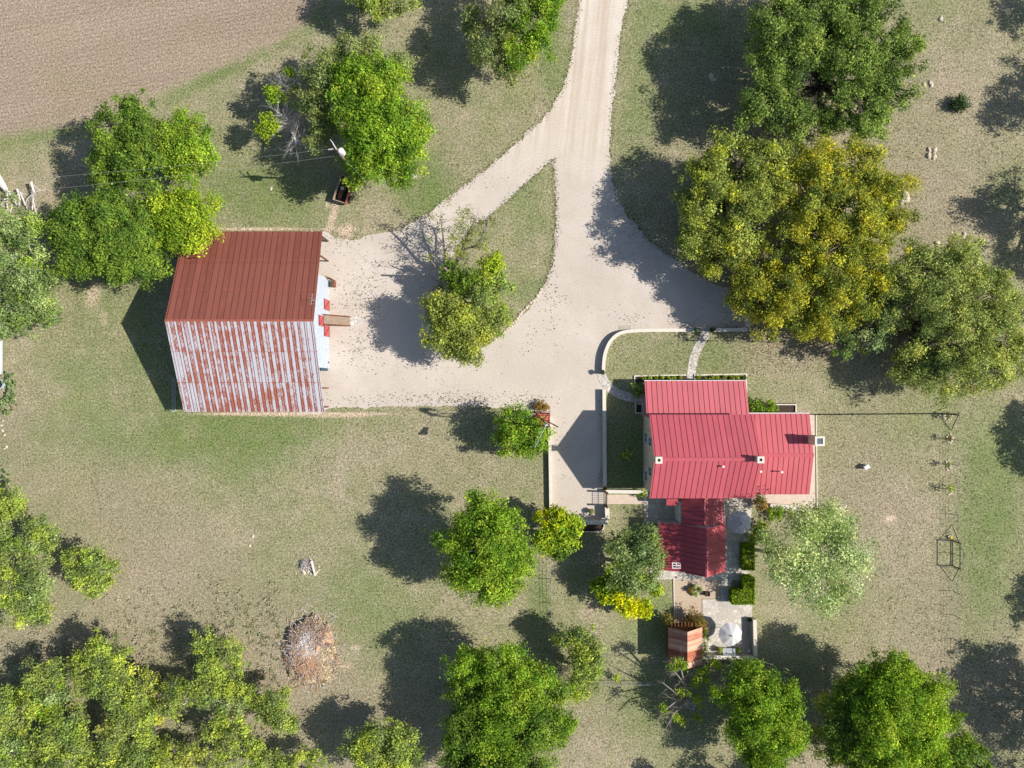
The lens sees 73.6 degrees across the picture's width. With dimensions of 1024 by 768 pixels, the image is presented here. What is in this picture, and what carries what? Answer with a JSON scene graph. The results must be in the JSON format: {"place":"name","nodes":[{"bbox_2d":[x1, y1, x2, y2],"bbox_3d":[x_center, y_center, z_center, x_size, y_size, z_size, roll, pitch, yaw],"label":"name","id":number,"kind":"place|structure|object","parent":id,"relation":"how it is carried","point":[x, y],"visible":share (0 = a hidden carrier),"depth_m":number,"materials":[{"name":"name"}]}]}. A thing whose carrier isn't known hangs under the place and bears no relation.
{"place":"outdoors","nodes":[
{"label":"outdoors","id":0,"kind":"place"},
{"bbox_2d":[431,162,555,347],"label":"island lawn","id":1,"kind":"structure","parent":0,"point":[517,263],"depth_m":82.99,"materials":[{"name":"green plant"}]},
{"bbox_2d":[414,287,501,370],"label":"live oak tree","id":2,"kind":"object","parent":1,"relation":"on","point":[460,334],"visible":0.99,"depth_m":76.58,"materials":[{"name":"green plant"}]},
{"bbox_2d":[424,197,506,290],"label":"bare tree","id":3,"kind":"object","parent":1,"relation":"on","point":[458,257],"visible":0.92,"depth_m":77.98,"materials":[{"name":"grey plant"}]},
{"bbox_2d":[438,245,518,339],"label":"elm tree","id":4,"kind":"object","parent":1,"relation":"on","point":[491,272],"visible":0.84,"depth_m":77.08,"materials":[{"name":"green plant"}]},
{"bbox_2d":[0,0,1023,767],"bbox_3d":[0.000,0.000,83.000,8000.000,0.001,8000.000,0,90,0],"label":"ground","id":5,"kind":"structure","parent":0,"point":[66,66],"depth_m":83.00,"materials":[{"name":"green plant"}]},
{"bbox_2d":[0,337,3,373],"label":"feed trough","id":6,"kind":"object","parent":5,"relation":"on","point":[1,357],"visible":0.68,"depth_m":82.52,"materials":[{"name":"metal"}]},
{"bbox_2d":[0,397,17,415],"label":"prickly pear","id":7,"kind":"object","parent":5,"relation":"on","point":[2,400],"visible":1,"depth_m":82.54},
{"bbox_2d":[0,483,29,550],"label":"mesquite tree","id":8,"kind":"object","parent":5,"relation":"on","point":[11,506],"visible":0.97,"depth_m":78.73,"materials":[{"name":"green plant"}]},
{"bbox_2d":[0,175,42,213],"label":"fallen tree","id":9,"kind":"object","parent":5,"relation":"on","point":[3,185],"visible":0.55,"depth_m":82.31,"materials":[{"name":"white wood"}]},
{"bbox_2d":[0,682,43,767],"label":"mesquite tree","id":10,"kind":"object","parent":5,"relation":"on","point":[15,741],"visible":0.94,"depth_m":79.16,"materials":[{"name":"green plant"}]},
{"bbox_2d":[0,511,63,630],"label":"mesquite tree","id":11,"kind":"object","parent":5,"relation":"on","point":[26,551],"visible":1,"depth_m":78.50,"materials":[{"name":"green plant"}]},
{"bbox_2d":[0,188,65,340],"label":"oak tree","id":12,"kind":"object","parent":5,"relation":"on","point":[19,306],"visible":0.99,"depth_m":76.44,"materials":[{"name":"green plant"}]},
{"bbox_2d":[14,655,72,724],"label":"mesquite tree","id":13,"kind":"object","parent":5,"relation":"on","point":[41,685],"visible":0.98,"depth_m":78.31,"materials":[{"name":"green plant"}]},
{"bbox_2d":[33,699,100,767],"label":"mesquite tree","id":14,"kind":"object","parent":5,"relation":"on","point":[70,731],"visible":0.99,"depth_m":78.71,"materials":[{"name":"green plant"}]},
{"bbox_2d":[57,543,122,598],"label":"mesquite tree","id":15,"kind":"object","parent":5,"relation":"on","point":[85,570],"visible":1,"depth_m":78.64,"materials":[{"name":"green plant"}]},
{"bbox_2d":[63,627,138,702],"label":"mesquite tree","id":16,"kind":"object","parent":5,"relation":"on","point":[111,673],"visible":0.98,"depth_m":78.00,"materials":[{"name":"green plant"}]},
{"bbox_2d":[37,184,173,291],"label":"oak tree","id":17,"kind":"object","parent":5,"relation":"on","point":[113,242],"visible":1,"depth_m":75.57,"materials":[{"name":"green plant"}]},
{"bbox_2d":[92,674,159,745],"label":"mesquite tree","id":18,"kind":"object","parent":5,"relation":"on","point":[126,713],"visible":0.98,"depth_m":78.37,"materials":[{"name":"green plant"}]},
{"bbox_2d":[77,721,175,767],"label":"mesquite tree","id":19,"kind":"object","parent":5,"relation":"on","point":[138,757],"visible":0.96,"depth_m":78.81,"materials":[{"name":"green plant"}]},
{"bbox_2d":[82,86,177,206],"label":"elm tree","id":20,"kind":"object","parent":5,"relation":"on","point":[114,153],"visible":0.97,"depth_m":75.22,"materials":[{"name":"green plant"}]},
{"bbox_2d":[0,575,281,767],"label":"tall grass","id":21,"kind":"structure","parent":5,"relation":"on","point":[29,645],"depth_m":82.89,"materials":[{"name":"green plant"}]},
{"bbox_2d":[134,665,178,727],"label":"mesquite tree","id":22,"kind":"object","parent":5,"relation":"on","point":[149,682],"visible":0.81,"depth_m":79.58,"materials":[{"name":"green plant"}]},
{"bbox_2d":[153,733,208,767],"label":"mesquite tree","id":23,"kind":"object","parent":5,"relation":"on","point":[185,752],"visible":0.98,"depth_m":79.67,"materials":[{"name":"green plant"}]},
{"bbox_2d":[141,183,227,258],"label":"elm tree","id":24,"kind":"object","parent":5,"relation":"on","point":[179,212],"visible":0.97,"depth_m":76.07,"materials":[{"name":"green plant"}]},
{"bbox_2d":[149,102,220,191],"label":"elm tree","id":25,"kind":"object","parent":5,"relation":"on","point":[189,147],"visible":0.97,"depth_m":76.13,"materials":[{"name":"green plant"}]},
{"bbox_2d":[158,673,256,728],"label":"mesquite tree","id":26,"kind":"object","parent":5,"relation":"on","point":[227,695],"visible":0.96,"depth_m":78.81,"materials":[{"name":"green plant"}]},
{"bbox_2d":[188,625,248,694],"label":"mesquite tree","id":27,"kind":"object","parent":5,"relation":"on","point":[212,657],"visible":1,"depth_m":78.39,"materials":[{"name":"green plant"}]},
{"bbox_2d":[197,704,291,767],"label":"mesquite tree","id":28,"kind":"object","parent":5,"relation":"on","point":[233,747],"visible":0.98,"depth_m":79.09,"materials":[{"name":"green plant"}]},
{"bbox_2d":[164,231,329,411],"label":"barn","id":29,"kind":"structure","parent":5,"relation":"on","point":[247,329],"depth_m":77.55,"materials":[{"name":"metal"}]},
{"bbox_2d":[244,684,301,738],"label":"mesquite tree","id":30,"kind":"object","parent":5,"relation":"on","point":[278,718],"visible":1,"depth_m":78.65,"materials":[{"name":"green plant"}]},
{"bbox_2d":[253,65,310,164],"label":"dead tree","id":31,"kind":"object","parent":5,"relation":"on","point":[270,125],"visible":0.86,"depth_m":78.26,"materials":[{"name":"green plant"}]},
{"bbox_2d":[297,555,315,575],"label":"stick pile","id":32,"kind":"object","parent":5,"relation":"on","point":[306,566],"visible":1,"depth_m":82.64,"materials":[{"name":"grey wood"}]},
{"bbox_2d":[278,742,336,767],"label":"mesquite tree","id":33,"kind":"object","parent":5,"relation":"on","point":[304,757],"visible":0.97,"depth_m":79.81,"materials":[{"name":"green plant"}]},
{"bbox_2d":[266,599,354,701],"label":"brush pile","id":34,"kind":"object","parent":5,"relation":"on","point":[311,639],"visible":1,"depth_m":82.16,"materials":[{"name":"wood"}]},
{"bbox_2d":[333,173,353,204],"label":"wooden wagon box","id":35,"kind":"object","parent":5,"relation":"on","point":[341,194],"visible":0.81,"depth_m":82.45,"materials":[{"name":"wood"}]},
{"bbox_2d":[283,29,420,157],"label":"elm tree","id":36,"kind":"object","parent":5,"relation":"on","point":[314,98],"visible":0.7,"depth_m":75.90,"materials":[{"name":"green plant"}]},
{"bbox_2d":[323,47,437,193],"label":"maple tree","id":37,"kind":"object","parent":5,"relation":"on","point":[391,134],"visible":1,"depth_m":73.92,"materials":[{"name":"green plant"}]},
{"bbox_2d":[334,715,429,767],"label":"mesquite tree","id":38,"kind":"object","parent":5,"relation":"on","point":[386,747],"visible":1,"depth_m":77.33,"materials":[{"name":"green plant"}]},
{"bbox_2d":[345,0,422,24],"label":"mesquite tree","id":39,"kind":"object","parent":5,"relation":"on","point":[373,5],"visible":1,"depth_m":77.81,"materials":[{"name":"green plant"}]},
{"bbox_2d":[428,485,543,610],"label":"mulberry tree","id":40,"kind":"object","parent":5,"relation":"on","point":[498,564],"visible":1,"depth_m":74.01,"materials":[{"name":"green plant"}]},
{"bbox_2d":[325,0,670,515],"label":"leaf litter","id":41,"kind":"object","parent":5,"relation":"on","point":[489,218],"visible":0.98,"depth_m":82.94,"materials":[{"name":"plant"}]},
{"bbox_2d":[434,638,584,767],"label":"pecan tree","id":42,"kind":"object","parent":5,"relation":"on","point":[501,713],"visible":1,"depth_m":74.92,"materials":[{"name":"green plant"}]},
{"bbox_2d":[0,0,1023,767],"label":"lawn tufts","id":43,"kind":"object","parent":5,"relation":"on","point":[496,422],"visible":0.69,"depth_m":82.97,"materials":[{"name":"green plant"}]},
{"bbox_2d":[0,0,1023,767],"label":"weeds","id":44,"kind":"object","parent":5,"relation":"on","point":[494,410],"visible":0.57,"depth_m":82.96,"materials":[{"name":"green plant"}]},
{"bbox_2d":[458,0,566,90],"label":"pecan tree","id":45,"kind":"object","parent":5,"relation":"on","point":[509,32],"visible":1,"depth_m":75.73,"materials":[{"name":"green plant"}]},
{"bbox_2d":[2,51,1023,766],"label":"fallen leaves","id":46,"kind":"object","parent":5,"relation":"on","point":[716,345],"visible":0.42,"depth_m":82.94,"materials":[{"name":"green plant"}]},
{"bbox_2d":[485,399,557,462],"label":"young elm tree","id":47,"kind":"object","parent":5,"relation":"on","point":[514,435],"visible":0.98,"depth_m":78.42,"materials":[{"name":"green plant"}]},
{"bbox_2d":[299,0,744,518],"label":"gravel drive","id":48,"kind":"structure","parent":5,"relation":"on","point":[598,280],"depth_m":82.99,"materials":[{"name":"gravel"}]},
{"bbox_2d":[322,314,350,325],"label":"barn stairs","id":49,"kind":"structure","parent":48,"relation":"on","point":[330,319],"depth_m":81.49,"materials":[{"name":"brown wood"}]},
{"bbox_2d":[345,315,360,325],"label":"stone pad","id":50,"kind":"object","parent":48,"relation":"on","point":[355,321],"visible":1,"depth_m":82.93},
{"bbox_2d":[532,398,549,412],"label":"shrub","id":51,"kind":"object","parent":48,"relation":"on","point":[543,407],"visible":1,"depth_m":82.29,"materials":[{"name":"orange plant"}]},
{"bbox_2d":[582,519,607,524],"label":"garden wall","id":52,"kind":"structure","parent":48,"relation":"on","point":[595,522],"depth_m":82.33,"materials":[{"name":"stone"}]},
{"bbox_2d":[602,389,606,486],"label":"garden wall","id":53,"kind":"structure","parent":48,"relation":"on","point":[604,438],"depth_m":82.31,"materials":[{"name":"stone"}]},
{"bbox_2d":[534,411,557,447],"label":"windmill","id":54,"kind":"object","parent":5,"relation":"on","point":[548,423],"visible":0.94,"depth_m":74.43,"materials":[{"name":"metal"}]},
{"bbox_2d":[548,416,551,506],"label":"garden wall","id":55,"kind":"structure","parent":5,"relation":"on","point":[550,478],"depth_m":82.45,"materials":[{"name":"stone"}]},
{"bbox_2d":[532,503,586,562],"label":"redbud tree","id":56,"kind":"object","parent":5,"relation":"on","point":[556,532],"visible":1,"depth_m":78.21,"materials":[{"name":"green plant"}]},
{"bbox_2d":[552,653,573,704],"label":"bare bush","id":57,"kind":"object","parent":5,"relation":"on","point":[565,667],"visible":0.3,"depth_m":82.11,"materials":[{"name":"grey plant"}]},
{"bbox_2d":[549,621,607,702],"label":"mesquite tree","id":58,"kind":"object","parent":5,"relation":"on","point":[587,659],"visible":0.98,"depth_m":78.29,"materials":[{"name":"green plant"}]},
{"bbox_2d":[576,525,603,530],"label":"planter bed","id":59,"kind":"object","parent":5,"relation":"on","point":[593,527],"visible":0.62,"depth_m":82.94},
{"bbox_2d":[606,489,642,493],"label":"garden wall","id":60,"kind":"structure","parent":5,"relation":"on","point":[629,491],"depth_m":82.18,"materials":[{"name":"stone"}]},
{"bbox_2d":[586,565,665,620],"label":"forsythia bush","id":61,"kind":"object","parent":5,"relation":"on","point":[641,608],"visible":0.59,"depth_m":79.99,"materials":[{"name":"yellow plant"}]},
{"bbox_2d":[602,522,668,601],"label":"olive tree","id":62,"kind":"object","parent":5,"relation":"on","point":[637,556],"visible":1,"depth_m":77.36,"materials":[{"name":"green plant"}]},
{"bbox_2d":[636,386,641,411],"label":"side bed","id":63,"kind":"object","parent":5,"relation":"on","point":[638,408],"visible":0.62,"depth_m":82.98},
{"bbox_2d":[630,381,644,398],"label":"shrub","id":64,"kind":"object","parent":63,"relation":"on","point":[637,391],"visible":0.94,"depth_m":81.60,"materials":[{"name":"green plant"}]},
{"bbox_2d":[601,328,693,370],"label":"garden wall","id":65,"kind":"structure","parent":5,"relation":"on","point":[610,341],"depth_m":82.31,"materials":[{"name":"stone"}]},
{"bbox_2d":[660,611,677,627],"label":"shrub","id":66,"kind":"object","parent":5,"relation":"on","point":[669,619],"visible":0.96,"depth_m":81.46,"materials":[{"name":"green plant"}]},
{"bbox_2d":[666,622,701,668],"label":"garden shed","id":67,"kind":"structure","parent":5,"relation":"on","point":[686,639],"depth_m":79.86,"materials":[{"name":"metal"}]},
{"bbox_2d":[652,647,722,743],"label":"bare tree","id":68,"kind":"object","parent":5,"relation":"on","point":[700,673],"visible":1,"depth_m":79.11,"materials":[{"name":"green plant"}]},
{"bbox_2d":[635,376,744,385],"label":"bed","id":69,"kind":"object","parent":5,"relation":"on","point":[638,379],"visible":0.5,"depth_m":82.98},
{"bbox_2d":[704,653,756,659],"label":"garden wall","id":70,"kind":"structure","parent":5,"relation":"on","point":[722,656],"depth_m":82.03,"materials":[{"name":"stone"}]},
{"bbox_2d":[714,328,746,331],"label":"garden wall","id":71,"kind":"structure","parent":5,"relation":"on","point":[729,329],"depth_m":82.31,"materials":[{"name":"stone"}]},
{"bbox_2d":[637,380,824,577],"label":"farmhouse","id":72,"kind":"object","parent":5,"relation":"on","point":[709,446],"visible":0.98,"depth_m":78.98,"materials":[{"name":"metal"}]},
{"bbox_2d":[669,123,808,281],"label":"live oak tree","id":73,"kind":"object","parent":5,"relation":"on","point":[713,235],"visible":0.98,"depth_m":75.04,"materials":[{"name":"green plant"}]},
{"bbox_2d":[739,542,755,570],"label":"hedge","id":74,"kind":"object","parent":5,"relation":"on","point":[747,556],"visible":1,"depth_m":81.80,"materials":[{"name":"green plant"}]},
{"bbox_2d":[739,574,755,591],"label":"hedge","id":75,"kind":"object","parent":5,"relation":"on","point":[747,581],"visible":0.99,"depth_m":81.80,"materials":[{"name":"green plant"}]},
{"bbox_2d":[751,617,757,656],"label":"garden wall","id":76,"kind":"structure","parent":5,"relation":"on","point":[754,636],"depth_m":82.03,"materials":[{"name":"stone"}]},
{"bbox_2d":[748,519,769,547],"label":"shrub","id":77,"kind":"object","parent":5,"relation":"on","point":[754,532],"visible":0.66,"depth_m":81.63,"materials":[{"name":"green plant"}]},
{"bbox_2d":[706,655,812,767],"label":"pecan tree","id":78,"kind":"object","parent":5,"relation":"on","point":[757,698],"visible":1,"depth_m":75.98,"materials":[{"name":"green plant"}]},
{"bbox_2d":[749,403,795,411],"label":"bed","id":79,"kind":"object","parent":5,"relation":"on","point":[786,408],"visible":0.31,"depth_m":82.98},
{"bbox_2d":[747,396,767,411],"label":"shrub","id":80,"kind":"object","parent":79,"relation":"on","point":[756,403],"visible":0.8,"depth_m":81.50,"materials":[{"name":"green plant"}]},
{"bbox_2d":[761,399,779,411],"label":"shrub","id":81,"kind":"object","parent":79,"relation":"on","point":[770,407],"visible":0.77,"depth_m":81.78,"materials":[{"name":"green plant"}]},
{"bbox_2d":[769,503,799,508],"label":"terrace wall","id":82,"kind":"structure","parent":5,"relation":"on","point":[778,505],"depth_m":82.48,"materials":[{"name":"stone"}]},
{"bbox_2d":[816,415,817,505],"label":"kerb","id":83,"kind":"structure","parent":5,"relation":"on","point":[816,468],"depth_m":82.84,"materials":[{"name":"concrete"}]},
{"bbox_2d":[755,493,883,621],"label":"tree","id":84,"kind":"object","parent":5,"relation":"on","point":[810,564],"visible":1,"depth_m":73.00,"materials":[{"name":"green plant"}]},
{"bbox_2d":[722,129,927,345],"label":"live oak tree","id":85,"kind":"object","parent":5,"relation":"on","point":[833,184],"visible":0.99,"depth_m":74.79,"materials":[{"name":"yellow plant"}]},
{"bbox_2d":[732,0,931,150],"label":"live oak tree","id":86,"kind":"object","parent":5,"relation":"on","point":[833,29],"visible":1,"depth_m":74.83,"materials":[{"name":"green plant"}]},
{"bbox_2d":[811,413,957,414],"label":"yard fence","id":87,"kind":"object","parent":5,"relation":"on","point":[863,414],"visible":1,"depth_m":82.18,"materials":[{"name":"metal"}]},
{"bbox_2d":[808,645,967,767],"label":"mulberry tree","id":88,"kind":"object","parent":5,"relation":"on","point":[876,720],"visible":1,"depth_m":74.30,"materials":[{"name":"green plant"}]},
{"bbox_2d":[830,231,1023,411],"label":"live oak tree","id":89,"kind":"object","parent":5,"relation":"on","point":[942,309],"visible":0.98,"depth_m":75.87,"materials":[{"name":"green plant"}]},
{"bbox_2d":[951,525,960,581],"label":"yard gate","id":90,"kind":"structure","parent":5,"relation":"on","point":[956,554],"depth_m":82.29,"materials":[{"name":"metal"}]},
{"bbox_2d":[948,92,972,114],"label":"shrub","id":91,"kind":"object","parent":5,"relation":"on","point":[960,103],"visible":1,"depth_m":82.11,"materials":[{"name":"green plant"}]},
{"bbox_2d":[940,721,997,767],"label":"elm tree","id":92,"kind":"object","parent":5,"relation":"on","point":[965,749],"visible":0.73,"depth_m":77.82,"materials":[{"name":"green plant"}]},
{"bbox_2d":[597,373,641,402],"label":"side path","id":93,"kind":"structure","parent":0,"point":[609,386],"depth_m":82.97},
{"bbox_2d":[607,495,643,503],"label":"gate path","id":94,"kind":"structure","parent":0,"point":[623,499],"depth_m":82.97,"materials":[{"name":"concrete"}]},
{"bbox_2d":[644,493,674,522],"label":"courtyard","id":95,"kind":"structure","parent":0,"point":[655,509],"depth_m":82.97,"materials":[{"name":"stone"}]},
{"bbox_2d":[673,579,719,622],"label":"gravel patio","id":96,"kind":"structure","parent":0,"point":[684,598],"depth_m":82.97,"materials":[{"name":"gravel"}]},
{"bbox_2d":[684,605,708,631],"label":"shrub","id":97,"kind":"object","parent":96,"relation":"on","point":[697,618],"visible":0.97,"depth_m":81.24,"materials":[{"name":"brown plant"}]},
{"bbox_2d":[687,327,709,378],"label":"front path","id":98,"kind":"structure","parent":0,"point":[691,371],"depth_m":82.97,"materials":[{"name":"stone"}]},
{"bbox_2d":[650,495,764,579],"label":"back terrace","id":99,"kind":"structure","parent":0,"point":[733,571],"depth_m":82.95,"materials":[{"name":"stone"}]},
{"bbox_2d":[728,511,750,533],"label":"patio umbrella","id":100,"kind":"object","parent":99,"relation":"on","point":[739,522],"visible":1,"depth_m":80.67,"materials":[{"name":"fabric"}]},
{"bbox_2d":[753,494,767,510],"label":"shrub","id":101,"kind":"object","parent":99,"relation":"on","point":[759,500],"visible":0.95,"depth_m":81.73,"materials":[{"name":"brown plant"}]},
{"bbox_2d":[702,580,751,655],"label":"stone patio","id":102,"kind":"structure","parent":0,"point":[720,612],"depth_m":82.96,"materials":[{"name":"stone"}]},
{"bbox_2d":[702,627,709,656],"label":"shrub","id":103,"kind":"object","parent":102,"relation":"on","point":[705,647],"visible":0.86,"depth_m":81.97,"materials":[{"name":"green plant"}]},
{"bbox_2d":[722,647,735,655],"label":"garden bench","id":104,"kind":"object","parent":102,"relation":"on","point":[728,650],"visible":1,"depth_m":82.53,"materials":[{"name":"metal"}]},
{"bbox_2d":[719,622,741,645],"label":"patio umbrella","id":105,"kind":"object","parent":102,"relation":"on","point":[730,634],"visible":1,"depth_m":80.68,"materials":[{"name":"fabric"}]},
{"bbox_2d":[728,586,755,604],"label":"hedge","id":106,"kind":"object","parent":102,"relation":"on","point":[738,596],"visible":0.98,"depth_m":81.75,"materials":[{"name":"green plant"}]},
{"bbox_2d":[765,415,815,514],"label":"terrace","id":107,"kind":"structure","parent":0,"point":[788,499],"depth_m":82.94,"materials":[{"name":"concrete"}]},
{"bbox_2d":[766,504,794,523],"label":"shrub","id":108,"kind":"object","parent":107,"relation":"on","point":[777,513],"visible":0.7,"depth_m":82.16,"materials":[{"name":"green plant"}]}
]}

